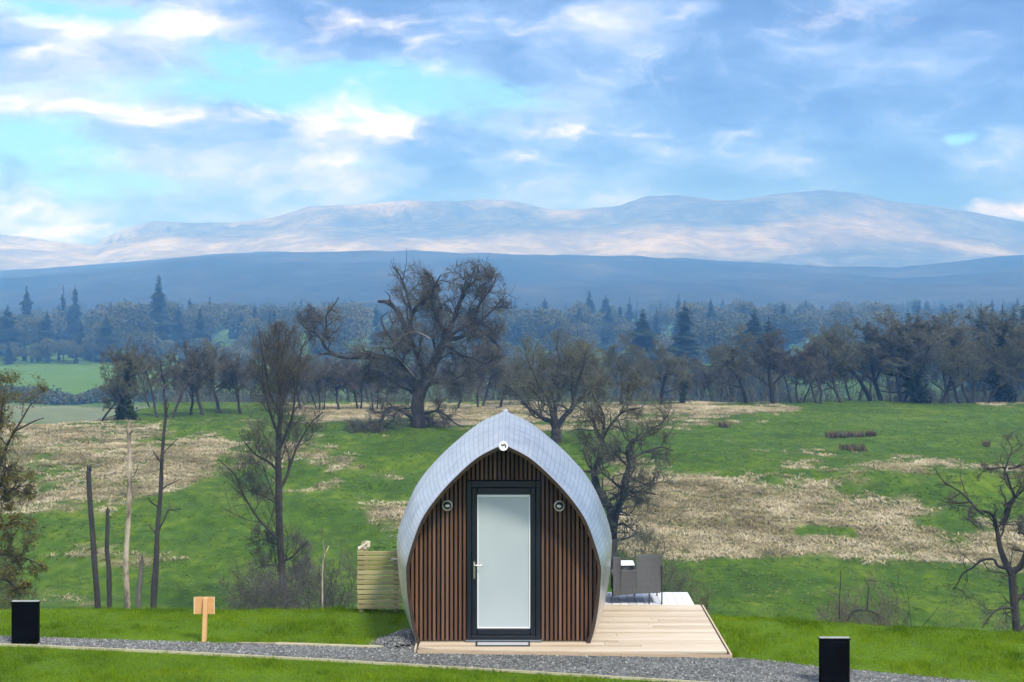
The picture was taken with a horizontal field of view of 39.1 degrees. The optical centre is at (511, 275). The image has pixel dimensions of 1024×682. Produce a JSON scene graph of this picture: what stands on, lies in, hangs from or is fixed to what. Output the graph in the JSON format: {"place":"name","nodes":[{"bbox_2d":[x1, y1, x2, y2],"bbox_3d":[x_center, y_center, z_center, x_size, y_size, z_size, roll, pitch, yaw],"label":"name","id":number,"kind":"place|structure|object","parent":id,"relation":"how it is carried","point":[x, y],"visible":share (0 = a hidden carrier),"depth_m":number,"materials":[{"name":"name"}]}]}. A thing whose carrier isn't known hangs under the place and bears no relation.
{"place":"outdoors","nodes":[
{"label":"outdoors","id":0,"kind":"place"},
{"bbox_2d":[0,628,981,681],"bbox_3d":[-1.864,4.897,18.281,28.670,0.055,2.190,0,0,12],"label":"gravel path","id":1,"kind":"structure","parent":0,"point":[563,664],"depth_m":18.17,"materials":[{"name":"gravel"}]},
{"bbox_2d":[818,636,850,681],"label":"bollard","id":2,"kind":"object","parent":1,"relation":"on","point":[834,658],"visible":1,"depth_m":17.28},
{"bbox_2d":[0,318,1023,681],"bbox_3d":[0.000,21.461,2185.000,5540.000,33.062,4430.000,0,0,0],"label":"ground","id":3,"kind":"structure","parent":0,"point":[66,374],"depth_m":95.86,"materials":[{"name":"plant"}]},
{"bbox_2d":[0,304,30,352],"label":"conifer","id":4,"kind":"object","parent":3,"relation":"on","point":[8,330],"visible":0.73,"depth_m":669.24,"materials":[{"name":"green plant"}]},
{"bbox_2d":[10,600,40,643],"bbox_3d":[-6.498,4.655,19.255,0.380,0.630,0.082,0,0,0],"label":"bollard","id":5,"kind":"object","parent":3,"relation":"on","point":[25,621],"visible":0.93,"depth_m":19.22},
{"bbox_2d":[0,367,51,608],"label":"leafing tree","id":6,"kind":"object","parent":3,"relation":"on","point":[21,586],"visible":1,"depth_m":41.86,"materials":[{"name":"green plant"}]},
{"bbox_2d":[15,285,37,344],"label":"conifer","id":7,"kind":"object","parent":3,"relation":"on","point":[26,303],"visible":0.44,"depth_m":766.06,"materials":[{"name":"green plant"}]},
{"bbox_2d":[0,551,66,609],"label":"bare bush","id":8,"kind":"object","parent":3,"relation":"on","point":[8,606],"visible":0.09,"depth_m":46.78,"materials":[{"name":"brown plant"}]},
{"bbox_2d":[58,286,69,339],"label":"conifer","id":9,"kind":"object","parent":3,"relation":"on","point":[63,305],"visible":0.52,"depth_m":766.90,"materials":[{"name":"green plant"}]},
{"bbox_2d":[66,285,86,341],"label":"conifer","id":10,"kind":"object","parent":3,"relation":"on","point":[75,310],"visible":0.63,"depth_m":778.57,"materials":[{"name":"green plant"}]},
{"bbox_2d":[86,464,100,609],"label":"dead tree","id":11,"kind":"object","parent":3,"relation":"on","point":[96,586],"visible":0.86,"depth_m":67.90,"materials":[{"name":"wood"}]},
{"bbox_2d":[81,335,107,352],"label":"broadleaf tree","id":12,"kind":"object","parent":3,"relation":"on","point":[93,340],"visible":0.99,"depth_m":618.48,"materials":[{"name":"green plant"}]},
{"bbox_2d":[89,315,122,360],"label":"conifer","id":13,"kind":"object","parent":3,"relation":"on","point":[109,339],"visible":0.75,"depth_m":621.49,"materials":[{"name":"green plant"}]},
{"bbox_2d":[105,505,111,608],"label":"dead tree","id":14,"kind":"object","parent":3,"relation":"on","point":[108,577],"visible":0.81,"depth_m":67.92,"materials":[{"name":"wood"}]},
{"bbox_2d":[91,338,143,420],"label":"bare tree","id":15,"kind":"object","parent":3,"relation":"on","point":[118,416],"visible":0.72,"depth_m":141.58,"materials":[{"name":"brown plant"}]},
{"bbox_2d":[98,379,136,421],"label":"bare tree","id":16,"kind":"object","parent":3,"relation":"on","point":[106,401],"visible":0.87,"depth_m":140.44,"materials":[{"name":"brown plant"}]},
{"bbox_2d":[98,343,150,420],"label":"bare tree","id":17,"kind":"object","parent":3,"relation":"on","point":[130,413],"visible":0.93,"depth_m":140.58,"materials":[{"name":"brown plant"}]},
{"bbox_2d":[123,420,138,608],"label":"dead tree","id":18,"kind":"object","parent":3,"relation":"on","point":[127,603],"visible":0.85,"depth_m":67.91,"materials":[{"name":"wood"}]},
{"bbox_2d":[135,552,143,608],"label":"dead tree","id":19,"kind":"object","parent":3,"relation":"on","point":[139,585],"visible":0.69,"depth_m":67.91,"materials":[{"name":"wood"}]},
{"bbox_2d":[123,330,164,359],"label":"broadleaf tree","id":20,"kind":"object","parent":3,"relation":"on","point":[146,337],"visible":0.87,"depth_m":559.68,"materials":[{"name":"green plant"}]},
{"bbox_2d":[131,364,156,406],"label":"bare tree","id":21,"kind":"object","parent":3,"relation":"on","point":[144,393],"visible":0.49,"depth_m":171.08,"materials":[{"name":"brown plant"}]},
{"bbox_2d":[0,384,317,404],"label":"hedge","id":22,"kind":"object","parent":3,"relation":"on","point":[78,399],"visible":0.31,"depth_m":409.54,"materials":[{"name":"plant"}]},
{"bbox_2d":[147,274,174,346],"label":"conifer","id":23,"kind":"object","parent":3,"relation":"on","point":[158,303],"visible":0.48,"depth_m":717.63,"materials":[{"name":"green plant"}]},
{"bbox_2d":[147,398,179,608],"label":"dead tree","id":24,"kind":"object","parent":3,"relation":"on","point":[154,587],"visible":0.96,"depth_m":67.92,"materials":[{"name":"wood"}]},
{"bbox_2d":[133,343,213,417],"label":"bare tree","id":25,"kind":"object","parent":3,"relation":"on","point":[168,372],"visible":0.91,"depth_m":148.48,"materials":[{"name":"brown plant"}]},
{"bbox_2d":[173,347,209,414],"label":"bare tree","id":26,"kind":"object","parent":3,"relation":"on","point":[190,387],"visible":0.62,"depth_m":150.85,"materials":[{"name":"brown plant"}]},
{"bbox_2d":[175,340,224,414],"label":"bare tree","id":27,"kind":"object","parent":3,"relation":"on","point":[211,368],"visible":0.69,"depth_m":152.15,"materials":[{"name":"brown plant"}]},
{"bbox_2d":[194,597,214,641],"bbox_3d":[-4.148,4.659,19.413,0.284,0.663,0.070,0,0,0],"label":"wooden sign","id":28,"kind":"object","parent":3,"relation":"on","point":[205,606],"visible":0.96,"depth_m":19.42,"materials":[{"name":"beige wood"}]},
{"bbox_2d":[198,337,243,413],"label":"bare tree","id":29,"kind":"object","parent":3,"relation":"on","point":[211,350],"visible":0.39,"depth_m":158.74,"materials":[{"name":"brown plant"}]},
{"bbox_2d":[218,353,253,413],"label":"bare tree","id":30,"kind":"object","parent":3,"relation":"on","point":[230,368],"visible":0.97,"depth_m":155.52,"materials":[{"name":"brown plant"}]},
{"bbox_2d":[236,360,267,400],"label":"bare tree","id":31,"kind":"object","parent":3,"relation":"on","point":[253,383],"visible":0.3,"depth_m":212.68,"materials":[{"name":"brown plant"}]},
{"bbox_2d":[215,551,294,609],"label":"bare bush","id":32,"kind":"object","parent":3,"relation":"on","point":[236,604],"visible":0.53,"depth_m":65.74,"materials":[{"name":"brown plant"}]},
{"bbox_2d":[214,310,330,607],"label":"alder tree","id":33,"kind":"object","parent":3,"relation":"on","point":[274,359],"visible":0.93,"depth_m":69.86,"materials":[{"name":"brown plant"}]},
{"bbox_2d":[241,556,319,609],"bbox_3d":[-10.594,14.805,64.180,4.291,4.743,3.221,0,0,0],"label":"bare bush","id":34,"kind":"object","parent":3,"relation":"on","point":[271,596],"visible":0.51,"depth_m":63.96,"materials":[{"name":"brown plant"}]},
{"bbox_2d":[277,350,315,409],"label":"bare tree","id":35,"kind":"object","parent":3,"relation":"on","point":[296,380],"visible":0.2,"depth_m":157.85,"materials":[{"name":"brown plant"}]},
{"bbox_2d":[259,541,341,608],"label":"bare bush","id":36,"kind":"object","parent":3,"relation":"on","point":[309,589],"visible":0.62,"depth_m":66.76,"materials":[{"name":"brown plant"}]},
{"bbox_2d":[299,362,338,409],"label":"bare tree","id":37,"kind":"object","parent":3,"relation":"on","point":[325,375],"visible":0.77,"depth_m":159.29,"materials":[{"name":"brown plant"}]},
{"bbox_2d":[286,537,357,609],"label":"bare bush","id":38,"kind":"object","parent":3,"relation":"on","point":[336,599],"visible":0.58,"depth_m":69.04,"materials":[{"name":"brown plant"}]},
{"bbox_2d":[276,642,383,647],"bbox_3d":[-2.350,4.956,19.142,1.615,0.122,0.035,0,0,7],"label":"path edging","id":39,"kind":"object","parent":3,"relation":"on","point":[338,645],"visible":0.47,"depth_m":19.14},
{"bbox_2d":[322,357,356,409],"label":"bare tree","id":40,"kind":"object","parent":3,"relation":"on","point":[334,384],"visible":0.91,"depth_m":160.06,"materials":[{"name":"brown plant"}]},
{"bbox_2d":[0,643,705,681],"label":"path edging","id":41,"kind":"object","parent":3,"relation":"on","point":[354,661],"visible":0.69,"depth_m":18.35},
{"bbox_2d":[313,542,392,609],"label":"bare bush","id":42,"kind":"object","parent":3,"relation":"on","point":[350,596],"visible":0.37,"depth_m":66.44,"materials":[{"name":"brown plant"}]},
{"bbox_2d":[335,361,373,408],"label":"bare tree","id":43,"kind":"object","parent":3,"relation":"on","point":[354,387],"visible":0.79,"depth_m":160.68,"materials":[{"name":"brown plant"}]},
{"bbox_2d":[357,541,401,611],"bbox_3d":[-1.948,4.812,21.547,0.663,1.835,0.806,0,0,0],"label":"timber screen","id":44,"kind":"object","parent":3,"relation":"on","point":[364,575],"visible":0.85,"depth_m":21.15,"materials":[{"name":"wood"}]},
{"bbox_2d":[355,367,405,409],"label":"bare tree","id":45,"kind":"object","parent":3,"relation":"on","point":[378,391],"visible":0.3,"depth_m":159.97,"materials":[{"name":"brown plant"}]},
{"bbox_2d":[373,631,418,647],"bbox_3d":[-1.725,4.853,19.795,1.550,0.199,1.610,0,0,0],"label":"gravel heap","id":46,"kind":"object","parent":3,"relation":"on","point":[408,641],"visible":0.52,"depth_m":19.09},
{"bbox_2d":[291,250,517,432],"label":"oak tree","id":47,"kind":"object","parent":3,"relation":"on","point":[427,296],"visible":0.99,"depth_m":131.26,"materials":[{"name":"brown plant"}]},
{"bbox_2d":[410,357,474,402],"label":"bare tree","id":48,"kind":"object","parent":3,"relation":"on","point":[432,387],"visible":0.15,"depth_m":222.79,"materials":[{"name":"brown plant"}]},
{"bbox_2d":[436,363,482,408],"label":"bare tree","id":49,"kind":"object","parent":3,"relation":"on","point":[465,395],"visible":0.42,"depth_m":160.99,"materials":[{"name":"brown plant"}]},
{"bbox_2d":[467,356,517,406],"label":"bare tree","id":50,"kind":"object","parent":3,"relation":"on","point":[493,376],"visible":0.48,"depth_m":164.28,"materials":[{"name":"brown plant"}]},
{"bbox_2d":[470,352,520,401],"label":"bare tree","id":51,"kind":"object","parent":3,"relation":"on","point":[486,381],"visible":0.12,"depth_m":221.36,"materials":[{"name":"brown plant"}]},
{"bbox_2d":[0,298,1020,399],"bbox_3d":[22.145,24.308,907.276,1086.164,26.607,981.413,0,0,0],"label":"conifer woodland","id":52,"kind":"object","parent":3,"relation":"on","point":[177,336],"visible":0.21,"depth_m":697.36,"materials":[{"name":"plant"}]},
{"bbox_2d":[0,400,1023,605],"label":"dead grass","id":53,"kind":"structure","parent":3,"relation":"on","point":[467,418],"depth_m":103.98,"materials":[{"name":"plant"}]},
{"bbox_2d":[0,298,1023,392],"bbox_3d":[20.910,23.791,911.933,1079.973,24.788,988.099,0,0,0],"label":"woodland","id":54,"kind":"object","parent":3,"relation":"on","point":[356,316],"visible":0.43,"depth_m":676.31,"materials":[{"name":"plant"}]},
{"bbox_2d":[0,601,1023,681],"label":"lawn grass","id":55,"kind":"structure","parent":3,"relation":"on","point":[813,623],"depth_m":19.15,"materials":[{"name":"plant"}]},
{"bbox_2d":[492,358,531,407],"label":"bare tree","id":56,"kind":"object","parent":3,"relation":"on","point":[508,375],"visible":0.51,"depth_m":162.98,"materials":[{"name":"brown plant"}]},
{"bbox_2d":[498,346,535,404],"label":"bare tree","id":57,"kind":"object","parent":3,"relation":"on","point":[524,368],"visible":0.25,"depth_m":173.36,"materials":[{"name":"brown plant"}]},
{"bbox_2d":[491,325,617,443],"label":"forked tree","id":58,"kind":"object","parent":3,"relation":"on","point":[571,359],"visible":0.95,"depth_m":121.78,"materials":[{"name":"brown plant"}]},
{"bbox_2d":[414,605,731,657],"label":"timber deck","id":59,"kind":"structure","parent":3,"relation":"on","point":[691,631],"depth_m":19.04,"materials":[{"name":"wood"}]},
{"bbox_2d":[476,641,529,645],"bbox_3d":[-0.120,4.822,18.883,0.710,0.015,0.205,0,0,0],"label":"door mat","id":60,"kind":"object","parent":59,"relation":"on","point":[502,643],"depth_m":18.90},
{"bbox_2d":[397,409,611,643],"bbox_3d":[-0.110,3.434,21.223,3.147,2.802,5.524,0,0,0],"label":"camping pod","id":61,"kind":"object","parent":59,"relation":"on","point":[504,532],"visible":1,"depth_m":19.05,"materials":[{"name":"wood"}]},
{"bbox_2d":[472,487,535,634],"bbox_3d":[-0.110,3.770,19.023,0.848,1.950,0.124,0,0,0],"label":"door","id":62,"kind":"structure","parent":61,"relation":"in","point":[503,518],"depth_m":19.05,"materials":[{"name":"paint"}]},
{"bbox_2d":[552,339,605,402],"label":"bare tree","id":63,"kind":"object","parent":3,"relation":"on","point":[593,366],"visible":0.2,"depth_m":171.04,"materials":[{"name":"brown plant"}]},
{"bbox_2d":[137,367,1023,408],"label":"undergrowth","id":64,"kind":"object","parent":3,"relation":"on","point":[887,397],"visible":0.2,"depth_m":191.62,"materials":[{"name":"plant"}]},
{"bbox_2d":[561,364,681,570],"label":"twisted tree","id":65,"kind":"object","parent":3,"relation":"on","point":[619,498],"visible":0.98,"depth_m":84.66,"materials":[{"name":"brown plant"}]},
{"bbox_2d":[596,331,659,403],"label":"bare tree","id":66,"kind":"object","parent":3,"relation":"on","point":[619,370],"visible":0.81,"depth_m":171.42,"materials":[{"name":"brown plant"}]},
{"bbox_2d":[606,309,669,398],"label":"conifer","id":67,"kind":"object","parent":3,"relation":"on","point":[642,336],"visible":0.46,"depth_m":426.89,"materials":[{"name":"green plant"}]},
{"bbox_2d":[613,346,668,401],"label":"bare tree","id":68,"kind":"object","parent":3,"relation":"on","point":[638,351],"visible":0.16,"depth_m":217.28,"materials":[{"name":"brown plant"}]},
{"bbox_2d":[604,592,693,604],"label":"deck","id":69,"kind":"structure","parent":3,"relation":"on","point":[676,598],"depth_m":21.52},
{"bbox_2d":[611,554,662,603],"bbox_3d":[1.850,4.463,21.472,0.730,0.736,0.656,0,0,0],"label":"garden companion seat","id":70,"kind":"object","parent":69,"relation":"on","point":[643,577],"visible":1,"depth_m":21.19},
{"bbox_2d":[614,527,690,593],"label":"bare bush","id":71,"kind":"object","parent":3,"relation":"on","point":[671,574],"visible":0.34,"depth_m":72.38,"materials":[{"name":"brown plant"}]},
{"bbox_2d":[642,337,700,404],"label":"bare tree","id":72,"kind":"object","parent":3,"relation":"on","point":[670,367],"visible":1,"depth_m":168.87,"materials":[{"name":"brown plant"}]},
{"bbox_2d":[667,365,695,403],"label":"bare tree","id":73,"kind":"object","parent":3,"relation":"on","point":[684,386],"visible":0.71,"depth_m":176.83,"materials":[{"name":"brown plant"}]},
{"bbox_2d":[655,299,708,400],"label":"conifer","id":74,"kind":"object","parent":3,"relation":"on","point":[684,340],"visible":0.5,"depth_m":417.77,"materials":[{"name":"green plant"}]},
{"bbox_2d":[669,565,714,611],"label":"bare bush","id":75,"kind":"object","parent":3,"relation":"on","point":[704,602],"visible":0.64,"depth_m":67.63,"materials":[{"name":"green plant"}]},
{"bbox_2d":[690,362,719,400],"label":"bare tree","id":76,"kind":"object","parent":3,"relation":"on","point":[704,379],"visible":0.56,"depth_m":211.97,"materials":[{"name":"brown plant"}]},
{"bbox_2d":[690,318,738,369],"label":"broadleaf tree","id":77,"kind":"object","parent":3,"relation":"on","point":[715,334],"visible":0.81,"depth_m":519.46,"materials":[{"name":"green plant"}]},
{"bbox_2d":[692,354,748,401],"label":"bare tree","id":78,"kind":"object","parent":3,"relation":"on","point":[727,372],"visible":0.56,"depth_m":211.31,"materials":[{"name":"brown plant"}]},
{"bbox_2d":[694,322,761,402],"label":"bare tree","id":79,"kind":"object","parent":3,"relation":"on","point":[721,352],"visible":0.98,"depth_m":181.42,"materials":[{"name":"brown plant"}]},
{"bbox_2d":[703,349,756,401],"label":"bare tree","id":80,"kind":"object","parent":3,"relation":"on","point":[734,383],"visible":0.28,"depth_m":212.95,"materials":[{"name":"brown plant"}]},
{"bbox_2d":[697,309,800,401],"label":"conifer","id":81,"kind":"object","parent":3,"relation":"on","point":[753,325],"visible":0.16,"depth_m":377.82,"materials":[{"name":"green plant"}]},
{"bbox_2d":[735,314,799,401],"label":"conifer","id":82,"kind":"object","parent":3,"relation":"on","point":[770,329],"visible":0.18,"depth_m":368.05,"materials":[{"name":"green plant"}]},
{"bbox_2d":[745,347,789,401],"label":"bare tree","id":83,"kind":"object","parent":3,"relation":"on","point":[774,384],"visible":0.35,"depth_m":205.56,"materials":[{"name":"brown plant"}]},
{"bbox_2d":[734,328,801,403],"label":"bare tree","id":84,"kind":"object","parent":3,"relation":"on","point":[777,356],"visible":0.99,"depth_m":176.01,"materials":[{"name":"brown plant"}]},
{"bbox_2d":[771,358,834,402],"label":"bare tree","id":85,"kind":"object","parent":3,"relation":"on","point":[794,381],"visible":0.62,"depth_m":177.05,"materials":[{"name":"brown plant"}]},
{"bbox_2d":[780,342,837,403],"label":"bare tree","id":86,"kind":"object","parent":3,"relation":"on","point":[807,360],"visible":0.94,"depth_m":175.44,"materials":[{"name":"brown plant"}]},
{"bbox_2d":[797,318,872,402],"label":"bare tree","id":87,"kind":"object","parent":3,"relation":"on","point":[837,355],"visible":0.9,"depth_m":176.76,"materials":[{"name":"brown plant"}]},
{"bbox_2d":[804,317,878,400],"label":"bare tree","id":88,"kind":"object","parent":3,"relation":"on","point":[854,376],"visible":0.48,"depth_m":179.10,"materials":[{"name":"brown plant"}]},
{"bbox_2d":[823,430,875,437],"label":"rush clump","id":89,"kind":"object","parent":3,"relation":"on","point":[834,434],"visible":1,"depth_m":133.69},
{"bbox_2d":[838,443,866,451],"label":"rush clump","id":90,"kind":"object","parent":3,"relation":"on","point":[850,447],"visible":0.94,"depth_m":122.65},
{"bbox_2d":[824,335,887,399],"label":"bare tree","id":91,"kind":"object","parent":3,"relation":"on","point":[861,375],"visible":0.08,"depth_m":206.63,"materials":[{"name":"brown plant"}]},
{"bbox_2d":[845,322,895,400],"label":"bare tree","id":92,"kind":"object","parent":3,"relation":"on","point":[868,336],"visible":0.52,"depth_m":180.79,"materials":[{"name":"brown plant"}]},
{"bbox_2d":[813,566,937,626],"bbox_3d":[12.238,13.273,52.017,7.072,6.127,5.082,0,0,0],"label":"bare bush","id":93,"kind":"object","parent":3,"relation":"on","point":[859,615],"visible":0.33,"depth_m":51.86,"materials":[{"name":"brown plant"}]},
{"bbox_2d":[865,364,925,400],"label":"bare tree","id":94,"kind":"object","parent":3,"relation":"on","point":[889,383],"visible":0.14,"depth_m":204.77,"materials":[{"name":"brown plant"}]},
{"bbox_2d":[862,313,952,402],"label":"bare tree","id":95,"kind":"object","parent":3,"relation":"on","point":[889,339],"visible":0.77,"depth_m":177.42,"materials":[{"name":"brown plant"}]},
{"bbox_2d":[862,305,972,403],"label":"bare tree","id":96,"kind":"object","parent":3,"relation":"on","point":[916,388],"visible":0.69,"depth_m":178.22,"materials":[{"name":"brown plant"}]},
{"bbox_2d":[921,352,959,400],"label":"bare tree","id":97,"kind":"object","parent":3,"relation":"on","point":[935,377],"visible":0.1,"depth_m":216.29,"materials":[{"name":"brown plant"}]},
{"bbox_2d":[918,309,1001,403],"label":"bare tree","id":98,"kind":"object","parent":3,"relation":"on","point":[954,373],"visible":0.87,"depth_m":176.95,"materials":[{"name":"brown plant"}]},
{"bbox_2d":[919,316,1001,403],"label":"bare tree","id":99,"kind":"object","parent":3,"relation":"on","point":[968,400],"visible":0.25,"depth_m":183.71,"materials":[{"name":"brown plant"}]},
{"bbox_2d":[950,307,994,402],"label":"conifer","id":100,"kind":"object","parent":3,"relation":"on","point":[978,384],"visible":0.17,"depth_m":298.33,"materials":[{"name":"green plant"}]},
{"bbox_2d":[935,431,1023,632],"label":"gnarled tree","id":101,"kind":"object","parent":3,"relation":"on","point":[1014,594],"visible":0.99,"depth_m":56.03,"materials":[{"name":"brown plant"}]},
{"bbox_2d":[954,302,1023,402],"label":"bare tree","id":102,"kind":"object","parent":3,"relation":"on","point":[1001,330],"visible":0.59,"depth_m":184.86,"materials":[{"name":"brown plant"}]},
{"bbox_2d":[987,333,1023,402],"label":"bare tree","id":103,"kind":"object","parent":3,"relation":"on","point":[1002,366],"visible":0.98,"depth_m":179.59,"materials":[{"name":"brown plant"}]},
{"bbox_2d":[987,321,1023,379],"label":"bare tree","id":104,"kind":"object","parent":3,"relation":"on","point":[1021,362],"visible":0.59,"depth_m":182.73,"materials":[{"name":"brown plant"}]},
{"bbox_2d":[1004,307,1023,401],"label":"conifer","id":105,"kind":"object","parent":3,"relation":"on","point":[1017,383],"visible":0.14,"depth_m":297.96,"materials":[{"name":"green plant"}]},
{"bbox_2d":[0,190,1023,269],"bbox_3d":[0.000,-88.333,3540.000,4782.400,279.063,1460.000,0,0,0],"label":"mountain","id":106,"kind":"structure","parent":0,"point":[828,228],"depth_m":3441.97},
{"bbox_2d":[0,250,1023,319],"bbox_3d":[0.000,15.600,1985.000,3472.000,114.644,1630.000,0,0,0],"label":"moorland hill","id":107,"kind":"structure","parent":0,"point":[257,279],"depth_m":1693.37,"materials":[{"name":"blue"}]},
{"bbox_2d":[0,0,1023,244],"label":"sky","id":108,"kind":"structure","parent":0,"point":[116,115],"materials":[{"name":"blue"}]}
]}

